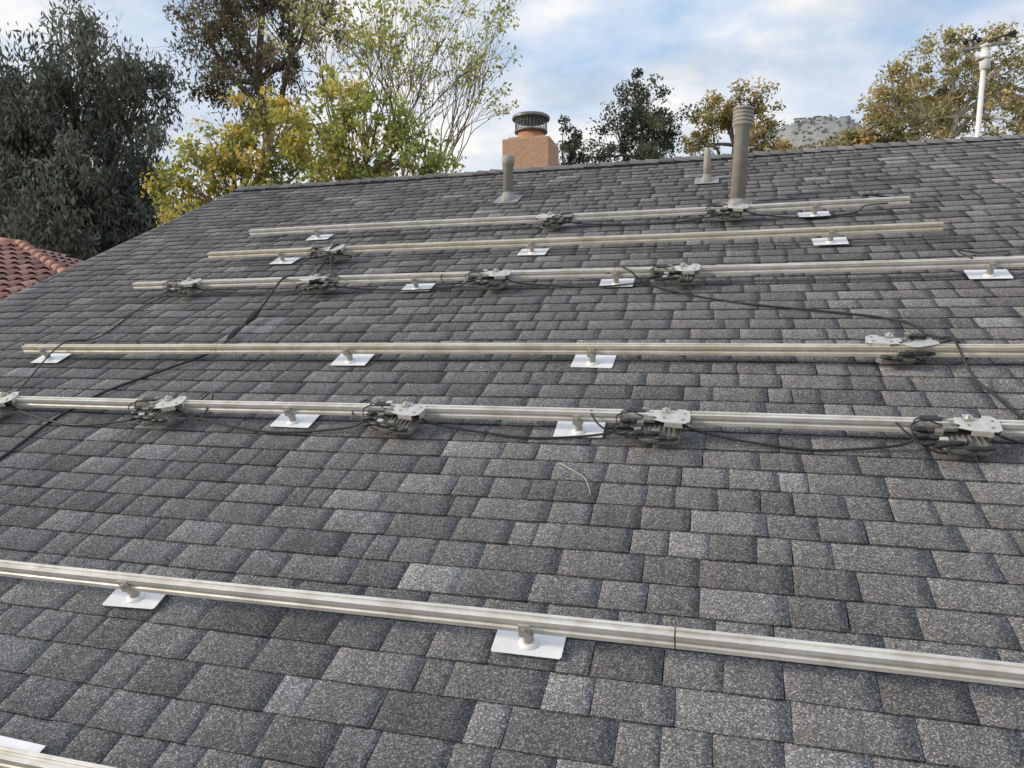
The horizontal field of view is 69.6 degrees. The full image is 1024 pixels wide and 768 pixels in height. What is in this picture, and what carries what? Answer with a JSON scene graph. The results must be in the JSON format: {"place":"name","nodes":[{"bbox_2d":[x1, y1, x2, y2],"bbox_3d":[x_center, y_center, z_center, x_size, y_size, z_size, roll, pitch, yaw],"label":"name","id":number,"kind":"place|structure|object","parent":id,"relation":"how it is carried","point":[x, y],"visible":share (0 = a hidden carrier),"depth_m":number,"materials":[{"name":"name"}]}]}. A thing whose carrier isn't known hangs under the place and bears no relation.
{"place":"outdoors","nodes":[
{"label":"outdoors","id":0,"kind":"place"},
{"bbox_2d":[0,0,1023,213],"label":"sky","id":1,"kind":"structure","parent":0,"point":[574,53],"materials":[{"name":"blue"}]},
{"bbox_2d":[763,116,869,151],"bbox_3d":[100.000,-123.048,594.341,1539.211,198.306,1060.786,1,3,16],"label":"hill","id":2,"kind":"structure","parent":0,"point":[833,125],"depth_m":574.50,"materials":[{"name":"grey"}]},
{"bbox_2d":[794,116,854,124],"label":"hillside houses","id":3,"kind":"structure","parent":2,"relation":"on","point":[818,118],"depth_m":599.23,"materials":[{"name":"grey"}]},
{"bbox_2d":[762,114,887,147],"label":"hillside scrub","id":4,"kind":"object","parent":2,"relation":"on","point":[812,120],"visible":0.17,"depth_m":580.05,"materials":[{"name":"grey plant"}]},
{"label":"ground","id":5,"kind":"structure","parent":0,"visible":0},
{"bbox_2d":[0,0,214,260],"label":"willow tree","id":6,"kind":"object","parent":5,"relation":"on","point":[63,194],"visible":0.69,"depth_m":22.22,"materials":[{"name":"green plant"}]},
{"bbox_2d":[145,191,192,213],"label":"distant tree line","id":7,"kind":"object","parent":5,"relation":"on","point":[176,202],"depth_m":60.05,"materials":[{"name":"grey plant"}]},
{"bbox_2d":[134,78,345,226],"bbox_3d":[-4.686,-0.148,13.024,3.600,10.138,1.797,0,3,-4],"label":"yellow leaved tree","id":8,"kind":"object","parent":5,"relation":"on","point":[229,161],"visible":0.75,"depth_m":12.63,"materials":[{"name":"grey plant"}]},
{"bbox_2d":[162,0,353,180],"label":"eucalyptus tree","id":9,"kind":"object","parent":5,"relation":"on","point":[226,14],"visible":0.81,"depth_m":29.10,"materials":[{"name":"green plant"}]},
{"bbox_2d":[285,64,468,182],"bbox_3d":[-2.397,-0.491,14.002,3.935,10.719,1.798,0,3,-1],"label":"light green tree","id":10,"kind":"object","parent":5,"relation":"on","point":[331,90],"visible":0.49,"depth_m":13.63,"materials":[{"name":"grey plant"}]},
{"bbox_2d":[255,0,521,169],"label":"bare tree","id":11,"kind":"object","parent":5,"relation":"on","point":[384,29],"visible":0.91,"depth_m":14.76,"materials":[{"name":"green plant"}]},
{"bbox_2d":[327,0,520,175],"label":"bare tree","id":12,"kind":"object","parent":5,"relation":"on","point":[468,80],"visible":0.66,"depth_m":17.58,"materials":[{"name":"green plant"}]},
{"bbox_2d":[557,113,588,164],"bbox_3d":[2.505,-4.211,33.811,2.200,16.083,2.216,0,3,-6],"label":"cypress tree","id":13,"kind":"object","parent":5,"relation":"on","point":[569,148],"visible":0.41,"depth_m":33.31,"materials":[{"name":"green plant"}]},
{"bbox_2d":[581,67,699,163],"bbox_3d":[5.459,-4.699,31.641,5.110,17.296,3.982,-1,3,-10],"label":"oak tree","id":14,"kind":"object","parent":5,"relation":"on","point":[643,117],"visible":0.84,"depth_m":31.09,"materials":[{"name":"green plant"}]},
{"bbox_2d":[678,76,785,156],"bbox_3d":[10.802,-5.614,35.680,5.670,18.717,3.120,0,3,-9],"label":"olive tree","id":15,"kind":"object","parent":5,"relation":"on","point":[723,119],"visible":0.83,"depth_m":35.12,"materials":[{"name":"green plant"}]},
{"bbox_2d":[765,73,958,150],"bbox_3d":[18.135,-6.566,39.555,10.572,20.201,4.007,0,3,1],"label":"pepper tree","id":16,"kind":"object","parent":5,"relation":"on","point":[852,137],"visible":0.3,"depth_m":38.82,"materials":[{"name":"green plant"}]},
{"bbox_2d":[848,14,1023,141],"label":"sycamore tree","id":17,"kind":"object","parent":5,"relation":"on","point":[953,100],"visible":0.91,"depth_m":27.29,"materials":[{"name":"green plant"}]},
{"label":"walls and windows","id":18,"kind":"object","parent":5,"relation":"on","visible":0},
{"bbox_2d":[0,242,56,299],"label":"front tiles","id":19,"kind":"object","parent":18,"relation":"on","point":[15,277],"visible":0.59,"depth_m":11.89,"materials":[{"name":"ceramic"}]},
{"bbox_2d":[0,237,66,292],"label":"roof deck and hip tiles","id":20,"kind":"structure","parent":18,"relation":"on","point":[57,266],"depth_m":12.69,"materials":[{"name":"ceramic"}]},
{"bbox_2d":[13,241,82,268],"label":"hip tiles","id":21,"kind":"object","parent":20,"relation":"attached to","point":[65,260],"visible":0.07,"depth_m":13.57,"materials":[{"name":"ceramic"}]},
{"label":"walls and windows","id":22,"kind":"object","parent":5,"relation":"on","visible":0},
{"bbox_2d":[260,165,966,767],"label":"roof deck","id":23,"kind":"structure","parent":22,"relation":"on","point":[690,529],"depth_m":2.34,"materials":[{"name":"grey"}]},
{"bbox_2d":[0,745,115,767],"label":"aluminium mounting rail","id":24,"kind":"object","parent":23,"relation":"on","point":[10,757],"visible":1,"depth_m":1.81,"materials":[{"name":"silver metal"}]},
{"bbox_2d":[0,192,232,300],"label":"rake trim","id":25,"kind":"structure","parent":23,"relation":"attached to","point":[130,239],"depth_m":7.12,"materials":[{"name":"metal"}]},
{"bbox_2d":[192,272,679,294],"bbox_3d":[-0.633,-0.627,4.681,3.318,0.077,0.036,1,29,16],"label":"trunk cable","id":26,"kind":"object","parent":23,"relation":"attached to","point":[650,277],"visible":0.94,"depth_m":4.66,"materials":[{"name":"black plastic"}]},
{"bbox_2d":[493,155,522,202],"bbox_3d":[-0.035,-1.780,6.467,0.220,0.440,0.199,1,3,16],"label":"vent pipe","id":27,"kind":"object","parent":23,"relation":"on","point":[508,196],"visible":0.86,"depth_m":6.43,"materials":[{"name":"grey metal"}]},
{"bbox_2d":[0,140,1023,767],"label":"front roof shingles","id":28,"kind":"object","parent":23,"relation":"on","point":[430,512],"visible":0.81,"depth_m":2.71,"materials":[{"name":"grey asphalt"}]},
{"bbox_2d":[0,736,45,752],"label":"roof mount flashing","id":29,"kind":"object","parent":28,"relation":"on","point":[18,744],"visible":0.23,"depth_m":1.97,"materials":[{"name":"silver metal"}]},
{"bbox_2d":[31,348,70,362],"bbox_3d":[-2.778,-0.196,4.419,0.200,0.090,0.130,1,29,16],"label":"roof mount flashing","id":30,"kind":"object","parent":28,"relation":"on","point":[53,358],"visible":0.79,"depth_m":4.41,"materials":[{"name":"silver metal"}]},
{"bbox_2d":[102,581,165,608],"bbox_3d":[-1.242,0.655,2.429,0.200,0.090,0.130,0,29,14],"label":"roof mount flashing","id":31,"kind":"object","parent":28,"relation":"on","point":[124,596],"visible":0.7,"depth_m":2.41,"materials":[{"name":"silver metal"}]},
{"bbox_2d":[0,244,341,459],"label":"power cable","id":32,"kind":"object","parent":28,"relation":"on","point":[253,315],"visible":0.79,"depth_m":4.10,"materials":[{"name":"black plastic"}]},
{"bbox_2d":[270,251,299,263],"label":"roof mount flashing","id":33,"kind":"object","parent":28,"relation":"on","point":[281,259],"visible":1,"depth_m":5.60,"materials":[{"name":"silver metal"}]},
{"bbox_2d":[270,407,319,427],"bbox_3d":[-0.996,0.124,3.357,0.200,0.090,0.130,1,29,17],"label":"roof mount flashing","id":34,"kind":"object","parent":28,"relation":"on","point":[287,418],"visible":0.89,"depth_m":3.35,"materials":[{"name":"silver metal"}]},
{"bbox_2d":[306,228,332,239],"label":"roof mount flashing","id":35,"kind":"object","parent":28,"relation":"on","point":[317,236],"visible":1,"depth_m":6.08,"materials":[{"name":"silver metal"}]},
{"bbox_2d":[330,348,373,365],"bbox_3d":[-0.846,-0.166,3.862,0.200,0.090,0.130,1,29,16],"label":"roof mount flashing","id":36,"kind":"object","parent":28,"relation":"on","point":[346,358],"visible":0.98,"depth_m":3.85,"materials":[{"name":"silver metal"}]},
{"bbox_2d":[400,276,434,291],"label":"roof mount flashing","id":37,"kind":"object","parent":28,"relation":"on","point":[415,285],"visible":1,"depth_m":4.72,"materials":[{"name":"silver metal"}]},
{"bbox_2d":[491,624,565,658],"bbox_3d":[0.047,0.674,2.057,0.200,0.090,0.130,1,29,16],"label":"roof mount flashing","id":38,"kind":"object","parent":28,"relation":"on","point":[524,640],"visible":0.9,"depth_m":2.04,"materials":[{"name":"silver metal"}]},
{"bbox_2d":[517,241,548,254],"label":"roof mount flashing","id":39,"kind":"object","parent":28,"relation":"on","point":[531,250],"visible":1,"depth_m":5.06,"materials":[{"name":"silver metal"}]},
{"bbox_2d":[560,463,590,494],"bbox_3d":[0.230,0.346,2.711,0.152,0.007,0.191,1,29,16],"label":"dry twig","id":40,"kind":"object","parent":28,"relation":"on","point":[578,473],"visible":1,"depth_m":2.73,"materials":[{"name":"beige plant"}]},
{"bbox_2d":[553,415,605,437],"bbox_3d":[0.272,0.144,2.991,0.200,0.089,0.130,0,29,15],"label":"roof mount flashing","id":41,"kind":"object","parent":28,"relation":"on","point":[576,426],"visible":0.95,"depth_m":2.99,"materials":[{"name":"silver metal"}]},
{"bbox_2d":[570,348,615,367],"bbox_3d":[0.384,-0.148,3.507,0.200,0.089,0.130,2,29,18],"label":"roof mount flashing","id":42,"kind":"object","parent":28,"relation":"on","point":[590,359],"visible":0.99,"depth_m":3.50,"materials":[{"name":"silver metal"}]},
{"bbox_2d":[599,271,634,286],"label":"roof mount flashing","id":43,"kind":"object","parent":28,"relation":"on","point":[615,280],"visible":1,"depth_m":4.38,"materials":[{"name":"silver metal"}]},
{"bbox_2d":[680,203,727,224],"bbox_3d":[1.382,-1.207,5.224,0.378,0.102,0.231,1,29,16],"label":"power cable","id":44,"kind":"object","parent":28,"relation":"on","point":[685,216],"visible":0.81,"depth_m":5.28,"materials":[{"name":"black plastic"}]},
{"bbox_2d":[798,203,829,216],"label":"roof mount flashing","id":45,"kind":"object","parent":28,"relation":"on","point":[815,209],"visible":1,"depth_m":5.04,"materials":[{"name":"silver metal"}]},
{"bbox_2d":[613,263,1023,419],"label":"power cable","id":46,"kind":"object","parent":28,"relation":"on","point":[960,352],"visible":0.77,"depth_m":3.61,"materials":[{"name":"black plastic"}]},
{"bbox_2d":[812,229,848,244],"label":"roof mount flashing","id":47,"kind":"object","parent":28,"relation":"on","point":[831,239],"visible":1,"depth_m":4.54,"materials":[{"name":"silver metal"}]},
{"bbox_2d":[860,193,889,198],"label":"power cable","id":48,"kind":"object","parent":28,"relation":"on","point":[879,195],"visible":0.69,"depth_m":5.20,"materials":[{"name":"black plastic"}]},
{"bbox_2d":[964,260,1013,278],"bbox_3d":[2.483,-0.613,3.832,0.200,0.089,0.130,1,29,17],"label":"roof mount flashing","id":49,"kind":"object","parent":28,"relation":"on","point":[991,272],"visible":1,"depth_m":3.83,"materials":[{"name":"silver metal"}]},
{"bbox_2d":[0,560,1023,687],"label":"aluminium mounting rail","id":50,"kind":"object","parent":23,"relation":"on","point":[985,671],"visible":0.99,"depth_m":1.99,"materials":[{"name":"grey metal"}]},
{"bbox_2d":[4,403,1023,451],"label":"trunk cable","id":51,"kind":"object","parent":23,"relation":"attached to","point":[692,429],"visible":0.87,"depth_m":2.97,"materials":[{"name":"black plastic"}]},
{"bbox_2d":[6,396,1023,435],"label":"aluminium mounting rail","id":52,"kind":"object","parent":23,"relation":"attached to","point":[826,422],"visible":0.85,"depth_m":3.00,"materials":[{"name":"grey metal"}]},
{"bbox_2d":[0,391,18,417],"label":"microinverter","id":53,"kind":"object","parent":52,"relation":"attached to","point":[5,397],"visible":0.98,"depth_m":3.74,"materials":[{"name":"silver metal"}]},
{"bbox_2d":[15,288,183,391],"bbox_3d":[-2.594,-0.269,4.508,0.253,0.115,1.575,1,29,16],"label":"power cable","id":54,"kind":"object","parent":52,"relation":"attached to","point":[28,379],"visible":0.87,"depth_m":4.50,"materials":[{"name":"black plastic"}]},
{"bbox_2d":[127,395,186,425],"bbox_3d":[-1.678,0.126,3.466,0.291,0.091,0.179,-3,28,10],"label":"microinverter","id":55,"kind":"object","parent":52,"relation":"attached to","point":[166,414],"visible":0.98,"depth_m":3.45,"materials":[{"name":"silver metal"}]},
{"bbox_2d":[198,391,213,421],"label":"power cable","id":56,"kind":"object","parent":52,"relation":"attached to","point":[202,398],"visible":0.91,"depth_m":3.47,"materials":[{"name":"black plastic"}]},
{"bbox_2d":[352,399,376,430],"bbox_3d":[-0.633,0.135,3.220,0.143,0.072,0.151,1,29,16],"label":"power cable","id":57,"kind":"object","parent":52,"relation":"attached to","point":[355,417],"visible":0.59,"depth_m":3.21,"materials":[{"name":"black plastic"}]},
{"bbox_2d":[362,401,426,434],"bbox_3d":[-0.511,0.142,3.133,0.288,0.091,0.179,2,29,18],"label":"microinverter","id":58,"kind":"object","parent":52,"relation":"attached to","point":[403,422],"visible":1,"depth_m":3.12,"materials":[{"name":"silver metal"}]},
{"bbox_2d":[590,410,638,439],"bbox_3d":[0.412,0.148,2.916,0.209,0.080,0.151,1,29,16],"label":"power cable","id":59,"kind":"object","parent":52,"relation":"attached to","point":[602,427],"visible":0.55,"depth_m":2.88,"materials":[{"name":"black plastic"}]},
{"bbox_2d":[615,407,690,444],"bbox_3d":[0.538,0.159,2.828,0.286,0.091,0.175,1,29,16],"label":"microinverter","id":60,"kind":"object","parent":52,"relation":"attached to","point":[668,431],"visible":0.99,"depth_m":2.81,"materials":[{"name":"silver metal"}]},
{"bbox_2d":[895,422,947,454],"bbox_3d":[1.464,0.168,2.595,0.212,0.072,0.185,1,29,16],"label":"power cable","id":61,"kind":"object","parent":52,"relation":"attached to","point":[912,437],"visible":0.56,"depth_m":2.55,"materials":[{"name":"black plastic"}]},
{"bbox_2d":[910,414,1002,454],"bbox_3d":[1.532,0.174,2.542,0.288,0.091,0.180,-1,29,13],"label":"microinverter","id":62,"kind":"object","parent":52,"relation":"attached to","point":[976,441],"visible":0.98,"depth_m":2.53,"materials":[{"name":"silver metal"}]},
{"bbox_2d":[21,343,1023,357],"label":"aluminium mounting rail","id":63,"kind":"object","parent":23,"relation":"attached to","point":[870,350],"visible":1,"depth_m":3.52,"materials":[{"name":"grey metal"}]},
{"bbox_2d":[865,332,940,363],"bbox_3d":[1.657,-0.154,3.123,0.296,0.091,0.180,-1,29,14],"label":"microinverter","id":64,"kind":"object","parent":63,"relation":"attached to","point":[902,356],"visible":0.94,"depth_m":3.11,"materials":[{"name":"silver metal"}]},
{"bbox_2d":[917,340,967,365],"bbox_3d":[1.686,-0.137,3.165,0.462,0.108,0.116,2,4,35],"label":"power cable","id":65,"kind":"object","parent":63,"relation":"attached to","point":[946,364],"visible":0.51,"depth_m":3.06,"materials":[{"name":"black plastic"}]},
{"bbox_2d":[502,111,558,169],"bbox_3d":[0.247,-1.963,9.674,0.620,3.120,0.560,1,3,16],"label":"stucco chimney","id":66,"kind":"object","parent":23,"relation":"on","point":[530,146],"visible":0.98,"depth_m":9.39,"materials":[{"name":"paint"}]},
{"bbox_2d":[207,222,943,258],"bbox_3d":[0.087,-0.968,5.056,5.110,0.050,0.040,1,29,16],"label":"aluminium mounting rail","id":67,"kind":"object","parent":23,"relation":"attached to","point":[811,231],"visible":0.98,"depth_m":4.87,"materials":[{"name":"silver metal"}]},
{"bbox_2d":[307,244,344,261],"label":"microinverter","id":68,"kind":"object","parent":67,"relation":"attached to","point":[316,254],"visible":0.98,"depth_m":5.40,"materials":[{"name":"silver metal"}]},
{"bbox_2d":[132,256,1023,289],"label":"aluminium mounting rail","id":69,"kind":"object","parent":23,"relation":"attached to","point":[952,263],"visible":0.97,"depth_m":4.29,"materials":[{"name":"grey metal"}]},
{"bbox_2d":[163,277,201,296],"bbox_3d":[-2.308,-0.674,5.125,0.287,0.091,0.176,-1,29,14],"label":"microinverter","id":70,"kind":"object","parent":69,"relation":"attached to","point":[188,289],"visible":1,"depth_m":5.11,"materials":[{"name":"silver metal"}]},
{"bbox_2d":[300,273,338,292],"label":"microinverter","id":71,"kind":"object","parent":69,"relation":"attached to","point":[317,287],"visible":0.99,"depth_m":4.81,"materials":[{"name":"silver metal"}]},
{"bbox_2d":[330,253,351,274],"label":"power cable","id":72,"kind":"object","parent":69,"relation":"attached to","point":[331,262],"visible":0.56,"depth_m":5.32,"materials":[{"name":"black plastic"}]},
{"bbox_2d":[465,268,510,289],"bbox_3d":[-0.152,-0.643,4.507,0.292,0.091,0.180,1,29,16],"label":"microinverter","id":73,"kind":"object","parent":69,"relation":"attached to","point":[498,281],"visible":1,"depth_m":4.49,"materials":[{"name":"silver metal"}]},
{"bbox_2d":[649,262,700,285],"bbox_3d":[0.926,-0.625,4.194,0.287,0.091,0.178,-1,29,14],"label":"microinverter","id":74,"kind":"object","parent":69,"relation":"attached to","point":[686,277],"visible":1,"depth_m":4.18,"materials":[{"name":"silver metal"}]},
{"bbox_2d":[956,249,1009,258],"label":"power cable","id":75,"kind":"object","parent":69,"relation":"attached to","point":[959,250],"visible":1,"depth_m":3.88,"materials":[{"name":"black plastic"}]},
{"bbox_2d":[248,196,910,235],"bbox_3d":[0.200,-1.245,5.544,5.029,0.050,0.040,1,29,16],"label":"aluminium mounting rail","id":76,"kind":"object","parent":23,"relation":"attached to","point":[900,200],"visible":0.98,"depth_m":5.42,"materials":[{"name":"silver metal"}]},
{"bbox_2d":[535,212,573,228],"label":"microinverter","id":77,"kind":"object","parent":76,"relation":"attached to","point":[545,224],"visible":1,"depth_m":5.45,"materials":[{"name":"silver metal"}]},
{"bbox_2d":[706,202,748,219],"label":"microinverter","id":78,"kind":"object","parent":76,"relation":"attached to","point":[737,213],"visible":1,"depth_m":5.10,"materials":[{"name":"silver metal"}]},
{"bbox_2d":[232,134,1023,191],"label":"ridge cap shingles","id":79,"kind":"object","parent":23,"relation":"on","point":[774,153],"visible":0.64,"depth_m":7.10,"materials":[{"name":"grey asphalt"}]},
{"bbox_2d":[694,149,718,183],"bbox_3d":[1.639,-1.811,6.206,0.200,0.321,0.181,1,3,16],"label":"vent pipe","id":80,"kind":"object","parent":23,"relation":"on","point":[706,178],"visible":0.79,"depth_m":6.18,"materials":[{"name":"grey metal"}]},
{"bbox_2d":[558,202,887,225],"bbox_3d":[1.413,-1.176,5.175,2.226,0.077,0.033,1,29,16],"label":"trunk cable","id":81,"kind":"object","parent":23,"relation":"attached to","point":[725,211],"visible":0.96,"depth_m":5.14,"materials":[{"name":"black plastic"}]},
{"bbox_2d":[722,105,754,205],"bbox_3d":[1.670,-1.641,5.447,0.223,0.791,0.199,1,3,16],"label":"vent pipe","id":82,"kind":"object","parent":23,"relation":"on","point":[742,122],"visible":0.91,"depth_m":5.40,"materials":[{"name":"grey metal"}]},
{"bbox_2d":[961,30,1016,136],"bbox_3d":[5.982,-2.486,9.348,0.624,3.861,0.220,1,3,16],"label":"weather station","id":83,"kind":"object","parent":23,"relation":"on","point":[984,58],"visible":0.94,"depth_m":9.28,"materials":[{"name":"white paint"}]}
]}

